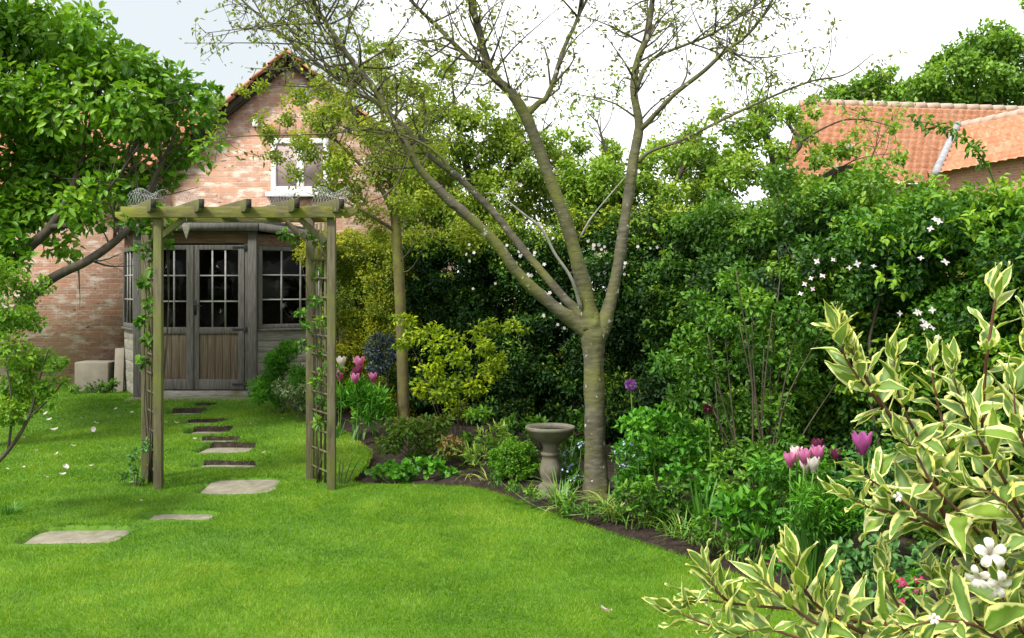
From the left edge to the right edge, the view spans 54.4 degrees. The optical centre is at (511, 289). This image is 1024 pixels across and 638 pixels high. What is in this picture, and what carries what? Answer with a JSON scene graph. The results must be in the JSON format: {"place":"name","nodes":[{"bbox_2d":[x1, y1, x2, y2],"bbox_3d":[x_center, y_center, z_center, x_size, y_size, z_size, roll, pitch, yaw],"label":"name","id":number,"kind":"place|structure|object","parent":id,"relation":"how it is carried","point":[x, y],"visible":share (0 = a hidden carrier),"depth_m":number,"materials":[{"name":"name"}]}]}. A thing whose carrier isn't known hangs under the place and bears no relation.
{"place":"outdoors","nodes":[
{"label":"outdoors","id":0,"kind":"place"},
{"bbox_2d":[0,47,460,391],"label":"brick house","id":1,"kind":"structure","parent":0,"point":[90,328],"depth_m":14.00,"materials":[{"name":"brick"}]},
{"bbox_2d":[264,123,335,196],"bbox_3d":[-2.977,-1.819,13.953,1.001,1.034,0.125,0,0,0],"label":"window","id":2,"kind":"structure","parent":1,"relation":"in","point":[277,181],"depth_m":13.98,"materials":[{"name":"white paint"}]},
{"bbox_2d":[0,388,802,637],"bbox_3d":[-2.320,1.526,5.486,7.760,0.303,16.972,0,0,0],"label":"lawn","id":3,"kind":"structure","parent":0,"point":[148,515],"depth_m":5.79,"materials":[{"name":"plant"}]},
{"bbox_2d":[0,498,29,515],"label":"grass tuft","id":4,"kind":"object","parent":3,"relation":"on","point":[6,510],"visible":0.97,"depth_m":6.85,"materials":[{"name":"green plant"}]},
{"bbox_2d":[0,254,70,461],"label":"lime green shrub","id":5,"kind":"object","parent":3,"relation":"on","point":[16,362],"visible":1,"depth_m":6.40,"materials":[{"name":"green plant"}]},
{"bbox_2d":[24,530,130,543],"bbox_3d":[-2.747,1.598,6.287,0.591,0.060,0.432,0,0,0],"label":"stepping stone","id":6,"kind":"object","parent":3,"relation":"on","point":[86,537],"visible":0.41,"depth_m":6.33,"materials":[{"name":"beige stone"}]},
{"bbox_2d":[68,377,120,393],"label":"wall weeds","id":7,"kind":"object","parent":3,"relation":"on","point":[101,386],"depth_m":13.30,"materials":[{"name":"green plant"}]},
{"bbox_2d":[75,360,114,390],"bbox_3d":[-5.726,1.217,13.725,0.470,0.466,0.350,0,0,0],"label":"stone block","id":8,"kind":"object","parent":3,"relation":"on","point":[89,371],"depth_m":13.55,"materials":[{"name":"beige stone"}]},
{"bbox_2d":[0,0,230,337],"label":"magnolia tree","id":9,"kind":"object","parent":3,"relation":"on","point":[53,169],"visible":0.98,"depth_m":9.57,"materials":[{"name":"green plant"}]},
{"bbox_2d":[114,348,124,391],"bbox_3d":[-5.359,1.117,13.590,0.132,0.641,0.250,0,0,-16],"label":"leaning slab","id":10,"kind":"object","parent":3,"relation":"on","point":[119,369],"depth_m":13.59,"materials":[{"name":"stone"}]},
{"bbox_2d":[118,436,152,486],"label":"young rose","id":11,"kind":"object","parent":3,"relation":"on","point":[146,446],"visible":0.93,"depth_m":7.81,"materials":[{"name":"green plant"}]},
{"bbox_2d":[149,514,212,519],"bbox_3d":[-2.275,1.596,6.830,0.425,0.060,0.244,0,0,0],"label":"stepping stone","id":12,"kind":"object","parent":3,"relation":"on","point":[185,516],"visible":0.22,"depth_m":6.88,"materials":[{"name":"beige stone"}]},
{"bbox_2d":[124,397,251,400],"bbox_3d":[-4.080,1.413,12.570,1.560,0.075,0.340,0,0,0],"label":"doorstep","id":13,"kind":"object","parent":3,"relation":"on","point":[174,398],"visible":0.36,"depth_m":12.59,"materials":[{"name":"stone"}]},
{"bbox_2d":[200,448,253,452],"bbox_3d":[-2.719,1.573,9.514,0.499,0.060,0.447,0,0,0],"label":"stepping stone","id":14,"kind":"object","parent":3,"relation":"on","point":[223,450],"visible":0.23,"depth_m":9.55,"materials":[{"name":"beige stone"}]},
{"bbox_2d":[202,465,254,466],"bbox_3d":[-2.514,1.597,8.795,0.502,0.060,0.222,0,0,0],"label":"stepping stone","id":15,"kind":"object","parent":3,"relation":"on","point":[230,465],"visible":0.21,"depth_m":8.87,"materials":[{"name":"beige stone"}]},
{"bbox_2d":[115,199,357,489],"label":"garden arch","id":16,"kind":"structure","parent":3,"relation":"on","point":[287,212],"depth_m":7.70,"materials":[{"name":"wood"}]},
{"bbox_2d":[127,188,165,205],"bbox_3d":[-2.951,-0.746,8.061,0.260,0.154,0.304,0,0,0],"label":"wire netting","id":17,"kind":"object","parent":16,"relation":"attached to","point":[136,192],"visible":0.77,"depth_m":8.01,"materials":[{"name":"silver metal"}]},
{"bbox_2d":[118,201,176,482],"bbox_3d":[-2.864,0.426,7.872,0.460,2.251,0.305,0,0,0],"label":"honeysuckle","id":18,"kind":"object","parent":16,"relation":"attached to","point":[143,230],"visible":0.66,"depth_m":7.87,"materials":[{"name":"green plant"}]},
{"bbox_2d":[182,218,190,238],"bbox_3d":[-2.560,-0.486,7.827,0.063,0.177,0.014,0,0,0],"label":"wooden pendant","id":19,"kind":"object","parent":16,"relation":"hanging from","point":[186,227],"visible":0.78,"depth_m":7.82,"materials":[{"name":"beige wood"}]},
{"bbox_2d":[175,191,205,205],"bbox_3d":[-2.605,-0.735,8.091,0.209,0.131,0.304,0,0,0],"label":"wire netting","id":20,"kind":"object","parent":16,"relation":"on","point":[188,198],"visible":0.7,"depth_m":8.06,"materials":[{"name":"silver metal"}]},
{"bbox_2d":[267,188,298,205],"bbox_3d":[-1.850,-0.746,8.061,0.234,0.154,0.304,0,0,0],"label":"wire netting","id":21,"kind":"object","parent":16,"relation":"attached to","point":[289,196],"visible":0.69,"depth_m":7.99,"materials":[{"name":"silver metal"}]},
{"bbox_2d":[312,187,350,205],"bbox_3d":[-1.458,-0.752,8.061,0.305,0.166,0.304,0,0,0],"label":"wire netting","id":22,"kind":"object","parent":16,"relation":"on","point":[320,191],"visible":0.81,"depth_m":8.02,"materials":[{"name":"silver metal"}]},
{"bbox_2d":[121,222,352,396],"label":"summerhouse","id":23,"kind":"structure","parent":3,"relation":"on","point":[237,294],"depth_m":12.79,"materials":[{"name":"paint"}]},
{"bbox_2d":[121,247,132,330],"bbox_3d":[-5.095,-0.016,13.276,0.075,1.096,1.020,0,0,-30],"label":"window","id":24,"kind":"structure","parent":23,"relation":"in","point":[126,325],"depth_m":13.47,"materials":[{"name":"paint"}]},
{"bbox_2d":[164,245,191,389],"bbox_3d":[-4.438,0.349,12.785,0.675,1.865,0.051,0,0,0],"label":"door","id":25,"kind":"structure","parent":23,"relation":"in","point":[177,376],"depth_m":12.77,"materials":[{"name":"paint"}]},
{"bbox_2d":[191,244,246,389],"bbox_3d":[-3.760,0.349,12.760,0.720,1.865,0.101,0,0,0],"label":"door","id":26,"kind":"structure","parent":23,"relation":"in","point":[217,353],"depth_m":12.77,"materials":[{"name":"paint"}]},
{"bbox_2d":[257,246,339,330],"bbox_3d":[-2.799,-0.016,13.149,1.170,1.096,0.075,0,0,-35],"label":"window","id":27,"kind":"structure","parent":23,"relation":"in","point":[261,327],"depth_m":12.97,"materials":[{"name":"paint"}]},
{"bbox_2d":[201,480,279,494],"bbox_3d":[-2.146,1.592,7.883,0.587,0.060,0.634,0,0,0],"label":"stepping stone","id":28,"kind":"object","parent":3,"relation":"on","point":[239,486],"visible":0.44,"depth_m":7.90,"materials":[{"name":"beige stone"}]},
{"bbox_2d":[245,337,318,414],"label":"grey leaved shrub","id":29,"kind":"object","parent":3,"relation":"on","point":[277,361],"visible":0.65,"depth_m":11.31,"materials":[{"name":"green plant"}]},
{"bbox_2d":[270,376,323,421],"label":"silver plant","id":30,"kind":"object","parent":3,"relation":"on","point":[299,392],"visible":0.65,"depth_m":10.72,"materials":[{"name":"green plant"}]},
{"bbox_2d":[276,226,347,482],"bbox_3d":[-1.592,0.521,7.913,0.565,2.062,0.280,0,0,0],"label":"climbing rose","id":31,"kind":"object","parent":3,"relation":"on","point":[305,325],"visible":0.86,"depth_m":7.89,"materials":[{"name":"green plant"}]},
{"bbox_2d":[336,368,344,436],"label":"tulip","id":32,"kind":"object","parent":3,"relation":"on","point":[338,432],"visible":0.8,"depth_m":9.98,"materials":[{"name":"pink plant"}]},
{"bbox_2d":[336,356,346,431],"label":"tulip","id":33,"kind":"object","parent":3,"relation":"on","point":[340,360],"visible":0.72,"depth_m":10.08,"materials":[{"name":"white plant"}]},
{"bbox_2d":[339,460,358,483],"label":"cut twigs","id":34,"kind":"object","parent":3,"relation":"on","point":[346,472],"visible":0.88,"depth_m":7.96,"materials":[{"name":"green plant"}]},
{"bbox_2d":[350,373,359,439],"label":"tulip","id":35,"kind":"object","parent":3,"relation":"on","point":[354,378],"visible":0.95,"depth_m":9.81,"materials":[{"name":"pink plant"}]},
{"bbox_2d":[352,366,366,440],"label":"tulip","id":36,"kind":"object","parent":3,"relation":"on","point":[356,370],"visible":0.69,"depth_m":9.91,"materials":[{"name":"pink plant"}]},
{"bbox_2d":[0,0,1023,290],"label":"sky","id":37,"kind":"structure","parent":0,"point":[918,28],"materials":[{"name":"white"}]},
{"bbox_2d":[559,433,583,479],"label":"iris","id":38,"kind":"object","parent":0,"point":[569,457],"visible":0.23,"depth_m":8.00,"materials":[{"name":"green plant"}]},
{"bbox_2d":[277,396,1023,637],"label":"soil bed","id":39,"kind":"object","parent":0,"point":[646,534],"visible":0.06,"depth_m":7.65,"materials":[{"name":"brown soil"}]},
{"bbox_2d":[234,11,471,440],"bbox_3d":[-1.582,-0.691,10.044,2.328,4.452,1.372,0,0,0],"label":"golden tree","id":40,"kind":"object","parent":39,"relation":"on","point":[339,164],"visible":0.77,"depth_m":9.89,"materials":[{"name":"green plant"}]},
{"bbox_2d":[345,356,364,439],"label":"tulip","id":41,"kind":"object","parent":39,"relation":"on","point":[358,362],"visible":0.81,"depth_m":9.97,"materials":[{"name":"pink plant"}]},
{"bbox_2d":[336,374,396,432],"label":"tulip foliage","id":42,"kind":"object","parent":39,"relation":"on","point":[367,396],"visible":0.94,"depth_m":9.87,"materials":[{"name":"green plant"}]},
{"bbox_2d":[291,227,454,419],"bbox_3d":[-1.452,0.507,11.656,2.036,2.535,1.846,0,0,28],"label":"golden hedge","id":43,"kind":"object","parent":39,"relation":"on","point":[362,281],"visible":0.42,"depth_m":11.45,"materials":[{"name":"green plant"}]},
{"bbox_2d":[368,372,385,436],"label":"tulip","id":44,"kind":"object","parent":39,"relation":"on","point":[372,377],"visible":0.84,"depth_m":9.99,"materials":[{"name":"pink plant"}]},
{"bbox_2d":[361,331,409,424],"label":"slate blue shrub","id":45,"kind":"object","parent":39,"relation":"on","point":[377,356],"visible":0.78,"depth_m":10.61,"materials":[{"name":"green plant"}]},
{"bbox_2d":[364,454,458,483],"bbox_3d":[-0.833,1.482,8.212,0.804,0.261,0.292,0,0,0],"label":"cranesbill","id":46,"kind":"object","parent":39,"relation":"on","point":[410,473],"visible":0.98,"depth_m":8.16,"materials":[{"name":"green plant"}]},
{"bbox_2d":[371,412,473,468],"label":"red tipped shrub","id":47,"kind":"object","parent":39,"relation":"on","point":[396,438],"visible":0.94,"depth_m":8.63,"materials":[{"name":"green plant"}]},
{"bbox_2d":[387,312,533,444],"bbox_3d":[-0.484,0.879,9.191,1.368,1.352,0.756,0,0,0],"label":"golden shrub","id":48,"kind":"object","parent":39,"relation":"on","point":[487,347],"visible":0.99,"depth_m":9.08,"materials":[{"name":"yellow plant"}]},
{"bbox_2d":[339,17,591,235],"bbox_3d":[-0.591,-1.408,13.033,3.336,4.154,1.726,0,0,0],"label":"apple tree","id":49,"kind":"object","parent":39,"relation":"on","point":[509,137],"visible":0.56,"depth_m":12.80,"materials":[{"name":"green plant"}]},
{"bbox_2d":[457,419,511,468],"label":"fern clump","id":50,"kind":"object","parent":39,"relation":"on","point":[481,447],"visible":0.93,"depth_m":8.35,"materials":[{"name":"green plant"}]},
{"bbox_2d":[487,435,540,480],"bbox_3d":[0.022,1.387,8.054,0.465,0.405,0.430,0,0,0],"label":"box ball","id":51,"kind":"object","parent":39,"relation":"on","point":[527,465],"visible":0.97,"depth_m":7.95,"materials":[{"name":"green plant"}]},
{"bbox_2d":[453,404,583,461],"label":"shrub","id":52,"kind":"object","parent":39,"relation":"on","point":[477,411],"visible":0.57,"depth_m":8.73,"materials":[{"name":"green plant"}]},
{"bbox_2d":[177,0,908,501],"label":"cherry tree","id":53,"kind":"object","parent":39,"relation":"on","point":[585,320],"visible":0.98,"depth_m":7.38,"materials":[{"name":"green plant"}]},
{"bbox_2d":[525,423,574,498],"bbox_3d":[0.296,1.348,7.718,0.391,0.585,0.391,0,0,0],"label":"bird bath","id":54,"kind":"object","parent":39,"relation":"on","point":[550,437],"visible":0.91,"depth_m":7.65,"materials":[{"name":"beige stone"}]},
{"bbox_2d":[468,395,638,452],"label":"ground ivy","id":55,"kind":"object","parent":39,"relation":"on","point":[553,418],"visible":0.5,"depth_m":9.09,"materials":[{"name":"green plant"}]},
{"bbox_2d":[528,465,583,505],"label":"bulb leaves","id":56,"kind":"object","parent":39,"relation":"on","point":[564,486],"visible":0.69,"depth_m":7.36,"materials":[{"name":"green plant"}]},
{"bbox_2d":[488,469,627,524],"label":"edging plant","id":57,"kind":"object","parent":39,"relation":"on","point":[567,511],"visible":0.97,"depth_m":6.89,"materials":[{"name":"green plant"}]},
{"bbox_2d":[384,195,736,457],"bbox_3d":[0.573,0.435,10.324,4.502,2.737,2.192,0,0,43],"label":"dark hedge","id":58,"kind":"object","parent":39,"relation":"on","point":[483,280],"visible":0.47,"depth_m":10.31,"materials":[{"name":"green plant"}]},
{"bbox_2d":[530,477,602,515],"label":"bulb leaves","id":59,"kind":"object","parent":39,"relation":"on","point":[559,499],"visible":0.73,"depth_m":7.01,"materials":[{"name":"green plant"}]},
{"bbox_2d":[558,436,584,494],"bbox_3d":[0.472,1.383,7.759,0.300,0.536,0.360,0,0,-44],"label":"forget me not","id":60,"kind":"object","parent":39,"relation":"on","point":[574,466],"visible":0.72,"depth_m":7.76,"materials":[{"name":"green plant"}]},
{"bbox_2d":[586,485,633,506],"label":"bulb leaves","id":61,"kind":"object","parent":39,"relation":"on","point":[603,496],"visible":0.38,"depth_m":7.23,"materials":[{"name":"green plant"}]},
{"bbox_2d":[588,496,637,521],"bbox_3d":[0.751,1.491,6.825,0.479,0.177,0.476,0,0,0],"label":"bulb leaves","id":62,"kind":"object","parent":39,"relation":"on","point":[613,518],"visible":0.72,"depth_m":6.78,"materials":[{"name":"green plant"}]},
{"bbox_2d":[608,437,644,518],"bbox_3d":[0.794,1.300,6.845,0.279,0.568,0.257,0,0,0],"label":"forget me not","id":63,"kind":"object","parent":39,"relation":"on","point":[634,457],"visible":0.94,"depth_m":6.83,"materials":[{"name":"green plant"}]},
{"bbox_2d":[625,378,636,499],"bbox_3d":[0.869,1.114,7.300,0.097,0.932,0.096,0,0,0],"label":"allium","id":64,"kind":"object","parent":39,"relation":"on","point":[633,383],"visible":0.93,"depth_m":7.29,"materials":[{"name":"purple plant"}]},
{"bbox_2d":[616,513,655,528],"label":"bulb leaves","id":65,"kind":"object","parent":39,"relation":"on","point":[631,522],"visible":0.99,"depth_m":6.59,"materials":[{"name":"green plant"}]},
{"bbox_2d":[549,67,732,223],"bbox_3d":[1.606,-1.108,12.384,2.332,3.507,1.621,0,0,0],"label":"apple tree","id":66,"kind":"object","parent":39,"relation":"on","point":[606,167],"visible":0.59,"depth_m":12.18,"materials":[{"name":"green plant"}]},
{"bbox_2d":[622,504,674,528],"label":"bulb leaves","id":67,"kind":"object","parent":39,"relation":"on","point":[645,521],"visible":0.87,"depth_m":6.59,"materials":[{"name":"green plant"}]},
{"bbox_2d":[609,475,713,527],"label":"edging plant","id":68,"kind":"object","parent":39,"relation":"on","point":[668,490],"visible":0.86,"depth_m":6.55,"materials":[{"name":"green plant"}]},
{"bbox_2d":[610,401,715,501],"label":"shrub","id":69,"kind":"object","parent":39,"relation":"on","point":[639,425],"visible":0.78,"depth_m":6.93,"materials":[{"name":"green plant"}]},
{"bbox_2d":[640,505,692,539],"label":"bulb leaves","id":70,"kind":"object","parent":39,"relation":"on","point":[676,531],"visible":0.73,"depth_m":6.38,"materials":[{"name":"green plant"}]},
{"bbox_2d":[658,518,680,538],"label":"bulb leaves","id":71,"kind":"object","parent":39,"relation":"on","point":[671,530],"visible":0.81,"depth_m":6.36,"materials":[{"name":"green plant"}]},
{"bbox_2d":[611,461,729,520],"bbox_3d":[1.093,1.368,6.736,0.813,0.459,0.428,0,0,0],"label":"cranesbill","id":72,"kind":"object","parent":39,"relation":"on","point":[700,473],"visible":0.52,"depth_m":6.71,"materials":[{"name":"green plant"}]},
{"bbox_2d":[652,531,705,548],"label":"bulb leaves","id":73,"kind":"object","parent":39,"relation":"on","point":[691,543],"visible":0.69,"depth_m":6.19,"materials":[{"name":"green plant"}]},
{"bbox_2d":[675,466,730,537],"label":"iris","id":74,"kind":"object","parent":39,"relation":"on","point":[697,504],"visible":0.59,"depth_m":6.26,"materials":[{"name":"green plant"}]},
{"bbox_2d":[703,402,712,507],"bbox_3d":[1.329,1.171,6.750,0.084,0.819,0.085,0,0,0],"label":"allium","id":75,"kind":"object","parent":39,"relation":"on","point":[707,410],"visible":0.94,"depth_m":6.75,"materials":[{"name":"green plant"}]},
{"bbox_2d":[677,507,753,556],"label":"edging plant","id":76,"kind":"object","parent":39,"relation":"on","point":[702,527],"visible":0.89,"depth_m":5.93,"materials":[{"name":"green plant"}]},
{"bbox_2d":[725,544,747,562],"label":"bulb leaves","id":77,"kind":"object","parent":39,"relation":"on","point":[731,555],"visible":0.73,"depth_m":5.79,"materials":[{"name":"green plant"}]},
{"bbox_2d":[645,258,839,510],"bbox_3d":[1.611,0.676,6.928,1.435,1.797,0.912,0,0,0],"label":"twiggy shrub","id":78,"kind":"object","parent":39,"relation":"on","point":[723,414],"visible":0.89,"depth_m":6.86,"materials":[{"name":"green plant"}]},
{"bbox_2d":[736,544,764,563],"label":"bulb leaves","id":79,"kind":"object","parent":39,"relation":"on","point":[750,554],"visible":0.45,"depth_m":5.75,"materials":[{"name":"green plant"}]},
{"bbox_2d":[709,484,792,563],"bbox_3d":[1.344,1.342,5.653,0.413,0.486,0.510,0,0,-21],"label":"peony","id":80,"kind":"object","parent":39,"relation":"on","point":[740,508],"visible":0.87,"depth_m":5.60,"materials":[{"name":"green plant"}]},
{"bbox_2d":[705,442,798,536],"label":"shrub","id":81,"kind":"object","parent":39,"relation":"on","point":[741,476],"visible":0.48,"depth_m":6.21,"materials":[{"name":"green plant"}]},
{"bbox_2d":[749,480,799,569],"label":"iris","id":82,"kind":"object","parent":39,"relation":"on","point":[769,540],"visible":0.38,"depth_m":5.61,"materials":[{"name":"green plant"}]},
{"bbox_2d":[773,446,802,573],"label":"tulip","id":83,"kind":"object","parent":39,"relation":"on","point":[793,449],"visible":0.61,"depth_m":5.50,"materials":[{"name":"green plant"}]},
{"bbox_2d":[780,451,796,577],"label":"tulip","id":84,"kind":"object","parent":39,"relation":"on","point":[790,458],"visible":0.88,"depth_m":5.45,"materials":[{"name":"pink plant"}]},
{"bbox_2d":[742,444,851,526],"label":"forget me not leaves","id":85,"kind":"object","parent":39,"relation":"on","point":[772,474],"visible":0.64,"depth_m":5.57,"materials":[{"name":"green plant"}]},
{"bbox_2d":[632,144,964,495],"bbox_3d":[2.307,0.339,8.015,1.896,2.863,3.224,0,0,-31],"label":"mixed hedge","id":86,"kind":"object","parent":39,"relation":"on","point":[774,240],"visible":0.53,"depth_m":7.58,"materials":[{"name":"green plant"}]},
{"bbox_2d":[797,447,810,519],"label":"tulip","id":87,"kind":"object","parent":39,"relation":"on","point":[804,454],"visible":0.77,"depth_m":5.38,"materials":[{"name":"pink plant"}]},
{"bbox_2d":[799,460,809,513],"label":"tulip","id":88,"kind":"object","parent":39,"relation":"on","point":[807,467],"visible":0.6,"depth_m":5.41,"materials":[{"name":"white plant"}]},
{"bbox_2d":[695,26,926,211],"bbox_3d":[3.401,-1.140,11.203,2.710,3.442,1.323,0,0,0],"label":"old apple tree","id":89,"kind":"object","parent":39,"relation":"on","point":[739,163],"visible":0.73,"depth_m":11.09,"materials":[{"name":"green plant"}]},
{"bbox_2d":[776,503,845,586],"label":"iris","id":90,"kind":"object","parent":39,"relation":"on","point":[809,563],"visible":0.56,"depth_m":5.26,"materials":[{"name":"green plant"}]},
{"bbox_2d":[790,502,832,580],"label":"tulip leaves","id":91,"kind":"object","parent":39,"relation":"on","point":[804,535],"visible":0.32,"depth_m":5.31,"materials":[{"name":"green plant"}]},
{"bbox_2d":[807,457,819,532],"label":"tulip","id":92,"kind":"object","parent":39,"relation":"on","point":[813,463],"visible":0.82,"depth_m":5.34,"materials":[{"name":"white plant"}]},
{"bbox_2d":[810,444,824,490],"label":"tulip","id":93,"kind":"object","parent":39,"relation":"on","point":[817,451],"visible":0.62,"depth_m":5.43,"materials":[{"name":"pink plant"}]},
{"bbox_2d":[811,438,827,555],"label":"tulip","id":94,"kind":"object","parent":39,"relation":"on","point":[816,442],"visible":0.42,"depth_m":5.78,"materials":[{"name":"purple plant"}]},
{"bbox_2d":[641,261,1023,637],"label":"variegated shrub","id":95,"kind":"object","parent":39,"relation":"on","point":[968,529],"visible":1,"depth_m":1.63,"materials":[{"name":"green plant"}]},
{"bbox_2d":[828,448,841,536],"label":"tulip","id":96,"kind":"object","parent":39,"relation":"on","point":[835,454],"visible":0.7,"depth_m":5.68,"materials":[{"name":"purple plant"}]},
{"bbox_2d":[782,473,891,585],"bbox_3d":[1.704,1.276,5.343,0.600,0.618,0.534,0,0,0],"label":"ferny plant","id":97,"kind":"object","parent":39,"relation":"on","point":[823,505],"visible":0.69,"depth_m":5.25,"materials":[{"name":"green plant"}]},
{"bbox_2d":[851,430,873,597],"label":"tulip","id":98,"kind":"object","parent":39,"relation":"on","point":[862,440],"visible":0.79,"depth_m":4.98,"materials":[{"name":"pink plant"}]},
{"bbox_2d":[824,534,944,619],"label":"creeping plant","id":99,"kind":"object","parent":39,"relation":"on","point":[850,567],"visible":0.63,"depth_m":4.77,"materials":[{"name":"green plant"}]},
{"bbox_2d":[828,436,952,565],"bbox_3d":[2.086,1.195,5.496,0.859,0.777,0.364,0,0,-31],"label":"lupin foliage","id":100,"kind":"object","parent":39,"relation":"on","point":[889,477],"visible":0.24,"depth_m":5.38,"materials":[{"name":"green plant"}]},
{"bbox_2d":[886,567,930,634],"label":"crimson primula","id":101,"kind":"object","parent":39,"relation":"on","point":[899,582],"visible":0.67,"depth_m":4.16,"materials":[{"name":"green plant"}]},
{"bbox_2d":[832,171,1023,564],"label":"clematis hedge","id":102,"kind":"object","parent":39,"relation":"on","point":[979,236],"visible":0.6,"depth_m":6.15,"materials":[{"name":"green plant"}]},
{"bbox_2d":[906,113,1004,210],"bbox_3d":[2.634,-0.746,5.798,0.767,0.548,0.169,0,0,-20],"label":"rose spray","id":103,"kind":"object","parent":102,"relation":"attached to","point":[957,135],"visible":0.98,"depth_m":5.77,"materials":[{"name":"green plant"}]},
{"bbox_2d":[751,547,791,591],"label":"crimson primula","id":104,"kind":"object","parent":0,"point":[767,559],"visible":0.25,"depth_m":4.88,"materials":[{"name":"green plant"}]},
{"label":"ground","id":105,"kind":"structure","parent":0,"visible":0},
{"bbox_2d":[816,64,920,101],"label":"distant tree","id":106,"kind":"object","parent":105,"relation":"on","point":[886,89],"visible":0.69,"depth_m":45.17,"materials":[{"name":"green plant"}]},
{"bbox_2d":[785,99,1023,275],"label":"pantiled house","id":107,"kind":"structure","parent":105,"relation":"on","point":[998,130],"depth_m":29.94,"materials":[{"name":"ceramic"}]},
{"bbox_2d":[897,17,1023,105],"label":"distant tree","id":108,"kind":"object","parent":105,"relation":"on","point":[994,53],"visible":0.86,"depth_m":42.17,"materials":[{"name":"green plant"}]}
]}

